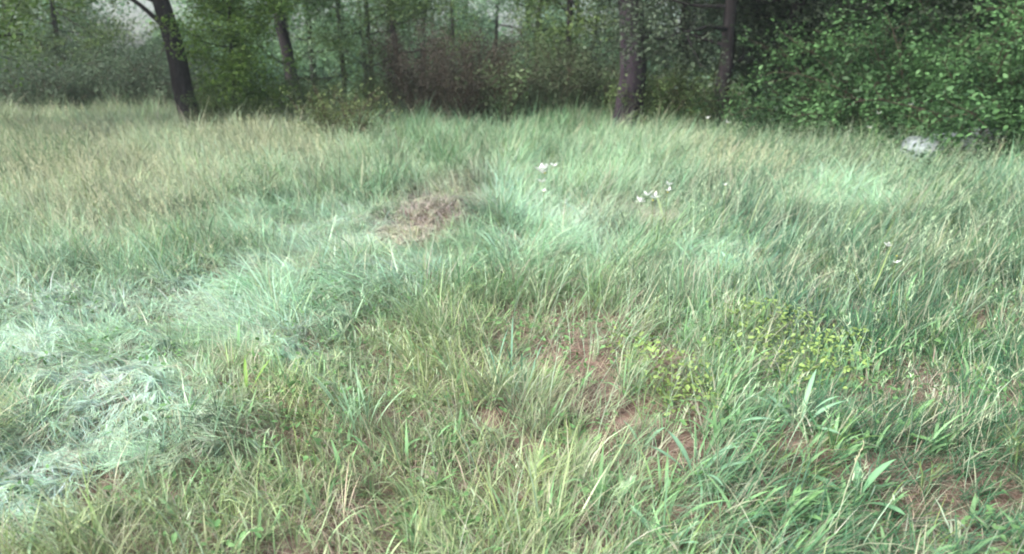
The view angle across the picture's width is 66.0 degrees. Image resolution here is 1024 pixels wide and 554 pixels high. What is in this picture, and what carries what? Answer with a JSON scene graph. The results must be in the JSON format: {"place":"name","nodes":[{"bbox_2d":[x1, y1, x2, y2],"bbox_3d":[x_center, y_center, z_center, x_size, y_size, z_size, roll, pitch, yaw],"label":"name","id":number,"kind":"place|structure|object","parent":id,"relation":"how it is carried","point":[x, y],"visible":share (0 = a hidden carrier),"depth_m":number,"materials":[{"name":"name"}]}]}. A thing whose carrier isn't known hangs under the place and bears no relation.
{"place":"outdoors","nodes":[
{"label":"outdoors","id":0,"kind":"place"},
{"bbox_2d":[0,0,993,64],"label":"sky","id":1,"kind":"structure","parent":0,"point":[147,4],"materials":[{"name":"white"}]},
{"bbox_2d":[0,147,1023,553],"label":"flattened grass","id":2,"kind":"structure","parent":0,"point":[142,371],"depth_m":4.49,"materials":[{"name":"green plant"}]},
{"bbox_2d":[0,67,1023,553],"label":"ground","id":3,"kind":"structure","parent":0,"point":[602,433],"depth_m":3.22,"materials":[{"name":"green plant"}]},
{"bbox_2d":[0,48,49,101],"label":"dark thicket","id":4,"kind":"object","parent":3,"relation":"on","point":[13,71],"visible":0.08,"depth_m":22.18,"materials":[{"name":"green plant"}]},
{"bbox_2d":[0,0,81,88],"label":"tree","id":5,"kind":"object","parent":3,"relation":"on","point":[12,20],"visible":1,"depth_m":14.54,"materials":[{"name":"green plant"}]},
{"bbox_2d":[0,0,104,66],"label":"pale tree","id":6,"kind":"object","parent":3,"relation":"on","point":[43,3],"visible":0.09,"depth_m":31.60,"materials":[{"name":"green plant"}]},
{"bbox_2d":[0,43,109,112],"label":"dark thicket","id":7,"kind":"object","parent":3,"relation":"on","point":[11,70],"visible":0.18,"depth_m":21.12,"materials":[{"name":"green plant"}]},
{"bbox_2d":[0,0,109,71],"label":"pale tree","id":8,"kind":"object","parent":3,"relation":"on","point":[45,20],"visible":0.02,"depth_m":36.11,"materials":[{"name":"green plant"}]},
{"bbox_2d":[0,13,120,94],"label":"tall bush","id":9,"kind":"object","parent":3,"relation":"on","point":[61,46],"visible":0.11,"depth_m":25.63,"materials":[{"name":"green plant"}]},
{"bbox_2d":[0,0,148,78],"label":"leafy tree","id":10,"kind":"object","parent":3,"relation":"on","point":[67,18],"visible":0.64,"depth_m":24.11,"materials":[{"name":"green plant"}]},
{"bbox_2d":[0,38,149,111],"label":"dark thicket","id":11,"kind":"object","parent":3,"relation":"on","point":[19,90],"visible":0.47,"depth_m":20.40,"materials":[{"name":"green plant"}]},
{"bbox_2d":[5,38,171,112],"bbox_3d":[-11.401,-5.443,21.609,4.505,2.190,4.881,2,15,7],"label":"dark thicket","id":12,"kind":"object","parent":3,"relation":"on","point":[120,81],"visible":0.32,"depth_m":20.85,"materials":[{"name":"green plant"}]},
{"bbox_2d":[0,0,179,65],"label":"pale tree","id":13,"kind":"object","parent":3,"relation":"on","point":[146,15],"visible":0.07,"depth_m":35.53,"materials":[{"name":"green plant"}]},
{"bbox_2d":[0,2,192,90],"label":"tall bush","id":14,"kind":"object","parent":3,"relation":"on","point":[79,52],"visible":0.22,"depth_m":24.28,"materials":[{"name":"green plant"}]},
{"bbox_2d":[8,0,202,126],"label":"tree","id":15,"kind":"object","parent":3,"relation":"on","point":[180,77],"visible":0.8,"depth_m":15.90,"materials":[{"name":"brown plant"}]},
{"bbox_2d":[41,43,224,111],"bbox_3d":[-9.817,-5.311,21.190,4.881,2.190,4.505,8,17,27],"label":"dark thicket","id":16,"kind":"object","parent":3,"relation":"on","point":[159,91],"visible":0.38,"depth_m":20.50,"materials":[{"name":"green plant"}]},
{"bbox_2d":[81,8,249,89],"bbox_3d":[-12.492,-7.994,28.747,6.221,3.387,6.428,13,20,39],"label":"tall bush","id":17,"kind":"object","parent":3,"relation":"on","point":[154,44],"visible":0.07,"depth_m":27.61,"materials":[{"name":"green plant"}]},
{"bbox_2d":[73,43,261,108],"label":"dark thicket","id":18,"kind":"object","parent":3,"relation":"on","point":[157,75],"visible":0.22,"depth_m":20.95,"materials":[{"name":"green plant"}]},
{"bbox_2d":[97,0,273,82],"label":"pale tree","id":19,"kind":"object","parent":3,"relation":"on","point":[149,20],"visible":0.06,"depth_m":32.38,"materials":[{"name":"green plant"}]},
{"bbox_2d":[175,79,271,129],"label":"green shrub","id":20,"kind":"object","parent":3,"relation":"on","point":[211,100],"visible":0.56,"depth_m":15.51,"materials":[{"name":"green plant"}]},
{"bbox_2d":[145,0,313,119],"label":"sapling","id":21,"kind":"object","parent":3,"relation":"on","point":[235,63],"visible":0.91,"depth_m":15.80,"materials":[{"name":"green plant"}]},
{"bbox_2d":[144,0,326,87],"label":"pale tree","id":22,"kind":"object","parent":3,"relation":"on","point":[255,40],"visible":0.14,"depth_m":36.50,"materials":[{"name":"green plant"}]},
{"bbox_2d":[171,0,309,82],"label":"pale tree","id":23,"kind":"object","parent":3,"relation":"on","point":[178,11],"visible":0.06,"depth_m":42.17,"materials":[{"name":"green plant"}]},
{"bbox_2d":[217,355,276,400],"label":"broad leaved plant","id":24,"kind":"object","parent":3,"relation":"on","point":[245,374],"visible":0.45,"depth_m":3.61,"materials":[{"name":"green plant"}]},
{"bbox_2d":[220,69,309,118],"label":"green shrub","id":25,"kind":"object","parent":3,"relation":"on","point":[280,100],"visible":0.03,"depth_m":18.92,"materials":[{"name":"green plant"}]},
{"bbox_2d":[172,0,386,86],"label":"pale tree","id":26,"kind":"object","parent":3,"relation":"on","point":[277,54],"visible":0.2,"depth_m":32.78,"materials":[{"name":"green plant"}]},
{"bbox_2d":[247,0,352,96],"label":"slender tree","id":27,"kind":"object","parent":3,"relation":"on","point":[308,45],"visible":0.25,"depth_m":25.67,"materials":[{"name":"green plant"}]},
{"bbox_2d":[246,0,359,102],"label":"tree","id":28,"kind":"object","parent":3,"relation":"on","point":[284,39],"visible":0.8,"depth_m":21.12,"materials":[{"name":"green plant"}]},
{"bbox_2d":[264,54,365,124],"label":"green shrub","id":29,"kind":"object","parent":3,"relation":"on","point":[300,86],"visible":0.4,"depth_m":18.25,"materials":[{"name":"green plant"}]},
{"bbox_2d":[278,76,401,141],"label":"olive bush","id":30,"kind":"object","parent":3,"relation":"on","point":[327,112],"visible":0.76,"depth_m":13.50,"materials":[{"name":"green plant"}]},
{"bbox_2d":[267,0,425,98],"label":"slender tree","id":31,"kind":"object","parent":3,"relation":"on","point":[341,56],"visible":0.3,"depth_m":23.77,"materials":[{"name":"green plant"}]},
{"bbox_2d":[258,0,443,87],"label":"pale tree","id":32,"kind":"object","parent":3,"relation":"on","point":[342,10],"visible":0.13,"depth_m":41.49,"materials":[{"name":"green plant"}]},
{"bbox_2d":[309,361,406,441],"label":"grass clump","id":33,"kind":"object","parent":3,"relation":"on","point":[348,410],"visible":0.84,"depth_m":3.33,"materials":[{"name":"green plant"}]},
{"bbox_2d":[291,0,432,97],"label":"slender tree","id":34,"kind":"object","parent":3,"relation":"on","point":[370,36],"visible":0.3,"depth_m":23.07,"materials":[{"name":"green plant"}]},
{"bbox_2d":[316,0,415,96],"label":"slender tree","id":35,"kind":"object","parent":3,"relation":"on","point":[362,44],"visible":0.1,"depth_m":27.72,"materials":[{"name":"green plant"}]},
{"bbox_2d":[332,54,407,116],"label":"green shrub","id":36,"kind":"object","parent":3,"relation":"on","point":[381,87],"visible":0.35,"depth_m":19.69,"materials":[{"name":"green plant"}]},
{"bbox_2d":[344,0,431,97],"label":"slender tree","id":37,"kind":"object","parent":3,"relation":"on","point":[386,28],"visible":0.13,"depth_m":26.74,"materials":[{"name":"green plant"}]},
{"bbox_2d":[290,0,494,110],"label":"leafy tree","id":38,"kind":"object","parent":3,"relation":"on","point":[392,10],"visible":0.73,"depth_m":21.71,"materials":[{"name":"green plant"}]},
{"bbox_2d":[334,0,505,84],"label":"pale tree","id":39,"kind":"object","parent":3,"relation":"on","point":[449,22],"visible":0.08,"depth_m":40.34,"materials":[{"name":"green plant"}]},
{"bbox_2d":[386,473,456,509],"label":"broad leaved plant","id":40,"kind":"object","parent":3,"relation":"on","point":[406,505],"visible":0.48,"depth_m":2.88,"materials":[{"name":"green plant"}]},
{"bbox_2d":[385,0,475,79],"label":"slender tree","id":41,"kind":"object","parent":3,"relation":"on","point":[431,26],"visible":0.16,"depth_m":31.61,"materials":[{"name":"green plant"}]},
{"bbox_2d":[342,2,561,125],"bbox_3d":[-1.533,-4.819,18.153,4.338,2.835,5.708,-7,17,-25],"label":"brown bush","id":42,"kind":"object","parent":3,"relation":"on","point":[426,87],"visible":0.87,"depth_m":17.48,"materials":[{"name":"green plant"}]},
{"bbox_2d":[385,0,521,71],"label":"pale tree","id":43,"kind":"object","parent":3,"relation":"on","point":[473,21],"visible":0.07,"depth_m":43.53,"materials":[{"name":"green plant"}]},
{"bbox_2d":[401,0,509,66],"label":"slender tree","id":44,"kind":"object","parent":3,"relation":"on","point":[470,15],"visible":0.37,"depth_m":28.00,"materials":[{"name":"green plant"}]},
{"bbox_2d":[442,0,530,72],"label":"slender tree","id":45,"kind":"object","parent":3,"relation":"on","point":[496,17],"visible":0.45,"depth_m":29.60,"materials":[{"name":"green plant"}]},
{"bbox_2d":[444,40,536,127],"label":"green shrub","id":46,"kind":"object","parent":3,"relation":"on","point":[500,105],"visible":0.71,"depth_m":17.47,"materials":[{"name":"green plant"}]},
{"bbox_2d":[0,1,983,84],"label":"wood","id":47,"kind":"object","parent":3,"relation":"on","point":[489,34],"visible":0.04,"depth_m":50.60,"materials":[{"name":"green plant"}]},
{"bbox_2d":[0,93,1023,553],"bbox_3d":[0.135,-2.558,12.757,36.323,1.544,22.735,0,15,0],"label":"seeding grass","id":48,"kind":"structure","parent":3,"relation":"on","point":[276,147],"depth_m":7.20,"materials":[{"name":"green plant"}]},
{"bbox_2d":[0,161,1023,553],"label":"dead thatch","id":49,"kind":"object","parent":3,"relation":"on","point":[588,387],"visible":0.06,"depth_m":3.30,"materials":[{"name":"brown plant"}]},
{"bbox_2d":[0,262,1023,553],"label":"creeping herbs","id":50,"kind":"object","parent":3,"relation":"on","point":[540,492],"visible":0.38,"depth_m":3.81,"materials":[{"name":"green plant"}]},
{"bbox_2d":[483,317,541,393],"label":"broad leaved plant","id":51,"kind":"object","parent":3,"relation":"on","point":[511,367],"visible":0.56,"depth_m":3.93,"materials":[{"name":"green plant"}]},
{"bbox_2d":[428,0,618,87],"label":"pale tree","id":52,"kind":"object","parent":3,"relation":"on","point":[525,33],"visible":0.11,"depth_m":40.57,"materials":[{"name":"green plant"}]},
{"bbox_2d":[480,0,592,97],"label":"slender tree","id":53,"kind":"object","parent":3,"relation":"on","point":[522,11],"visible":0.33,"depth_m":26.71,"materials":[{"name":"green plant"}]},
{"bbox_2d":[458,18,616,119],"bbox_3d":[0.476,-5.018,19.074,4.296,2.643,4.500,-6,16,-21],"label":"brown bush","id":54,"kind":"object","parent":3,"relation":"on","point":[568,74],"visible":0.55,"depth_m":18.67,"materials":[{"name":"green plant"}]},
{"bbox_2d":[534,405,541,446],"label":"grass stalk","id":55,"kind":"object","parent":3,"relation":"on","point":[537,426],"depth_m":3.40,"materials":[{"name":"plant"}]},
{"bbox_2d":[534,163,557,182],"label":"white flower","id":56,"kind":"object","parent":3,"relation":"on","point":[541,167],"visible":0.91,"depth_m":7.54,"materials":[{"name":"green plant"}]},
{"bbox_2d":[510,0,619,85],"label":"slender tree","id":57,"kind":"object","parent":3,"relation":"on","point":[577,31],"visible":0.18,"depth_m":28.57,"materials":[{"name":"green plant"}]},
{"bbox_2d":[503,0,675,91],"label":"leafy tree","id":58,"kind":"object","parent":3,"relation":"on","point":[569,13],"visible":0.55,"depth_m":20.96,"materials":[{"name":"green plant"}]},
{"bbox_2d":[509,0,672,84],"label":"pale tree","id":59,"kind":"object","parent":3,"relation":"on","point":[543,15],"visible":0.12,"depth_m":39.81,"materials":[{"name":"green plant"}]},
{"bbox_2d":[516,28,684,116],"bbox_3d":[2.202,-5.054,19.573,4.081,2.511,4.275,14,21,42],"label":"brown bush","id":60,"kind":"object","parent":3,"relation":"on","point":[588,91],"visible":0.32,"depth_m":19.04,"materials":[{"name":"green plant"}]},
{"bbox_2d":[612,0,646,133],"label":"tree","id":61,"kind":"object","parent":3,"relation":"on","point":[630,78],"visible":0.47,"depth_m":16.32,"materials":[{"name":"brown plant"}]},
{"bbox_2d":[613,475,654,507],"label":"broad leaved plant","id":62,"kind":"object","parent":3,"relation":"on","point":[625,492],"visible":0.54,"depth_m":2.91,"materials":[{"name":"green plant"}]},
{"bbox_2d":[619,420,665,447],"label":"broad leaved plant","id":63,"kind":"object","parent":3,"relation":"on","point":[657,431],"visible":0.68,"depth_m":3.24,"materials":[{"name":"green plant"}]},
{"bbox_2d":[637,190,658,249],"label":"white flower","id":64,"kind":"object","parent":3,"relation":"on","point":[652,196],"visible":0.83,"depth_m":6.12,"materials":[{"name":"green plant"}]},
{"bbox_2d":[592,43,711,125],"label":"green shrub","id":65,"kind":"object","parent":3,"relation":"on","point":[648,94],"visible":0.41,"depth_m":16.72,"materials":[{"name":"green plant"}]},
{"bbox_2d":[628,505,698,549],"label":"broad leaved plant","id":66,"kind":"object","parent":3,"relation":"on","point":[673,537],"visible":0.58,"depth_m":2.63,"materials":[{"name":"green plant"}]},
{"bbox_2d":[608,0,722,77],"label":"pale tree","id":67,"kind":"object","parent":3,"relation":"on","point":[669,39],"visible":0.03,"depth_m":41.86,"materials":[{"name":"green plant"}]},
{"bbox_2d":[664,182,672,241],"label":"white flower","id":68,"kind":"object","parent":3,"relation":"on","point":[669,184],"visible":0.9,"depth_m":6.31,"materials":[{"name":"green plant"}]},
{"bbox_2d":[678,304,698,322],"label":"broad leaved plant","id":69,"kind":"object","parent":3,"relation":"on","point":[685,311],"visible":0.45,"depth_m":4.83,"materials":[{"name":"green plant"}]},
{"bbox_2d":[639,53,755,132],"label":"green shrub","id":70,"kind":"object","parent":3,"relation":"on","point":[705,92],"visible":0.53,"depth_m":16.15,"materials":[{"name":"green plant"}]},
{"bbox_2d":[562,0,835,111],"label":"tree","id":71,"kind":"object","parent":3,"relation":"on","point":[696,25],"visible":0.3,"depth_m":19.37,"materials":[{"name":"green plant"}]},
{"bbox_2d":[648,428,754,485],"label":"broad leaved plant","id":72,"kind":"object","parent":3,"relation":"on","point":[683,450],"visible":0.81,"depth_m":2.97,"materials":[{"name":"green plant"}]},
{"bbox_2d":[579,0,840,128],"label":"tree","id":73,"kind":"object","parent":3,"relation":"on","point":[727,43],"visible":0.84,"depth_m":15.44,"materials":[{"name":"green plant"}]},
{"bbox_2d":[711,368,742,419],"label":"grass stalk","id":74,"kind":"object","parent":3,"relation":"on","point":[734,376],"depth_m":3.57,"materials":[{"name":"plant"}]},
{"bbox_2d":[643,0,850,100],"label":"tree","id":75,"kind":"object","parent":3,"relation":"on","point":[756,92],"visible":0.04,"depth_m":21.83,"materials":[{"name":"green plant"}]},
{"bbox_2d":[742,484,827,520],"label":"broad leaved plant","id":76,"kind":"object","parent":3,"relation":"on","point":[813,494],"visible":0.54,"depth_m":2.73,"materials":[{"name":"green plant"}]},
{"bbox_2d":[683,51,904,138],"bbox_3d":[5.202,-3.295,14.727,3.185,1.763,3.806,-6,16,-19],"label":"bramble bush","id":77,"kind":"object","parent":3,"relation":"on","point":[768,117],"visible":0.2,"depth_m":14.59,"materials":[{"name":"green plant"}]},
{"bbox_2d":[743,370,848,436],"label":"broad leaved plant","id":78,"kind":"object","parent":3,"relation":"on","point":[809,388],"visible":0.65,"depth_m":3.29,"materials":[{"name":"green plant"}]},
{"bbox_2d":[652,0,941,115],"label":"tree","id":79,"kind":"object","parent":3,"relation":"on","point":[800,4],"visible":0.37,"depth_m":16.61,"materials":[{"name":"green plant"}]},
{"bbox_2d":[676,20,942,146],"bbox_3d":[5.728,-3.484,14.240,5.075,2.350,4.247,-1,15,-4],"label":"bramble bush","id":80,"kind":"object","parent":3,"relation":"on","point":[844,66],"visible":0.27,"depth_m":13.53,"materials":[{"name":"green plant"}]},
{"bbox_2d":[707,0,956,93],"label":"tree","id":81,"kind":"object","parent":3,"relation":"on","point":[779,6],"visible":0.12,"depth_m":18.00,"materials":[{"name":"green plant"}]},
{"bbox_2d":[832,440,863,542],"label":"grass stalk","id":82,"kind":"object","parent":3,"relation":"on","point":[861,449],"depth_m":2.74,"materials":[{"name":"plant"}]},
{"bbox_2d":[683,0,1022,86],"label":"tree","id":83,"kind":"object","parent":3,"relation":"on","point":[938,11],"visible":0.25,"depth_m":15.52,"materials":[{"name":"green plant"}]},
{"bbox_2d":[801,459,904,513],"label":"broad leaved plant","id":84,"kind":"object","parent":3,"relation":"on","point":[874,474],"visible":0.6,"depth_m":2.88,"materials":[{"name":"green plant"}]},
{"bbox_2d":[730,0,978,126],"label":"bramble bush","id":85,"kind":"object","parent":3,"relation":"on","point":[793,66],"visible":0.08,"depth_m":15.35,"materials":[{"name":"green plant"}]},
{"bbox_2d":[728,0,1019,150],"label":"bramble bush","id":86,"kind":"object","parent":3,"relation":"on","point":[822,105],"visible":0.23,"depth_m":13.59,"materials":[{"name":"green plant"}]},
{"bbox_2d":[731,0,1023,122],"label":"bramble bush","id":87,"kind":"object","parent":3,"relation":"on","point":[951,34],"visible":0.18,"depth_m":14.21,"materials":[{"name":"green plant"}]},
{"bbox_2d":[734,0,1023,154],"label":"bramble bush","id":88,"kind":"object","parent":3,"relation":"on","point":[896,69],"visible":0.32,"depth_m":13.00,"materials":[{"name":"green plant"}]},
{"bbox_2d":[736,0,1023,166],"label":"bramble bush","id":89,"kind":"object","parent":3,"relation":"on","point":[983,62],"visible":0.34,"depth_m":11.94,"materials":[{"name":"green plant"}]},
{"bbox_2d":[884,242,901,320],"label":"white flower","id":90,"kind":"object","parent":3,"relation":"on","point":[889,244],"visible":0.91,"depth_m":4.40,"materials":[{"name":"green plant"}]},
{"bbox_2d":[855,398,934,442],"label":"broad leaved plant","id":91,"kind":"object","parent":3,"relation":"on","point":[917,414],"visible":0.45,"depth_m":3.33,"materials":[{"name":"green plant"}]},
{"bbox_2d":[806,0,1023,168],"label":"bramble bush","id":92,"kind":"object","parent":3,"relation":"on","point":[945,120],"visible":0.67,"depth_m":11.16,"materials":[{"name":"green plant"}]},
{"bbox_2d":[900,136,943,161],"bbox_3d":[6.126,-1.896,11.750,0.627,0.358,0.868,14,25,30],"label":"pale stone","id":93,"kind":"object","parent":3,"relation":"on","point":[911,139],"visible":0.35,"depth_m":11.48,"materials":[{"name":"grey stone"}]},
{"bbox_2d":[825,0,1023,107],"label":"tree","id":94,"kind":"object","parent":3,"relation":"on","point":[926,27],"visible":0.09,"depth_m":14.50,"materials":[{"name":"green plant"}]},
{"bbox_2d":[835,0,1021,57],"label":"tree","id":95,"kind":"object","parent":3,"relation":"on","point":[888,6],"visible":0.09,"depth_m":15.91,"materials":[{"name":"green plant"}]},
{"bbox_2d":[867,0,1023,54],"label":"tree","id":96,"kind":"object","parent":3,"relation":"on","point":[952,14],"visible":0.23,"depth_m":14.53,"materials":[{"name":"green plant"}]},
{"bbox_2d":[889,50,1023,178],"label":"bramble bush","id":97,"kind":"object","parent":3,"relation":"on","point":[989,84],"visible":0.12,"depth_m":11.17,"materials":[{"name":"green plant"}]},
{"bbox_2d":[970,127,1007,144],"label":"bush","id":98,"kind":"object","parent":3,"relation":"on","point":[991,137],"visible":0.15,"depth_m":11.33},
{"bbox_2d":[933,131,985,153],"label":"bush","id":99,"kind":"object","parent":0,"point":[973,139],"visible":0.12,"depth_m":11.32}
]}

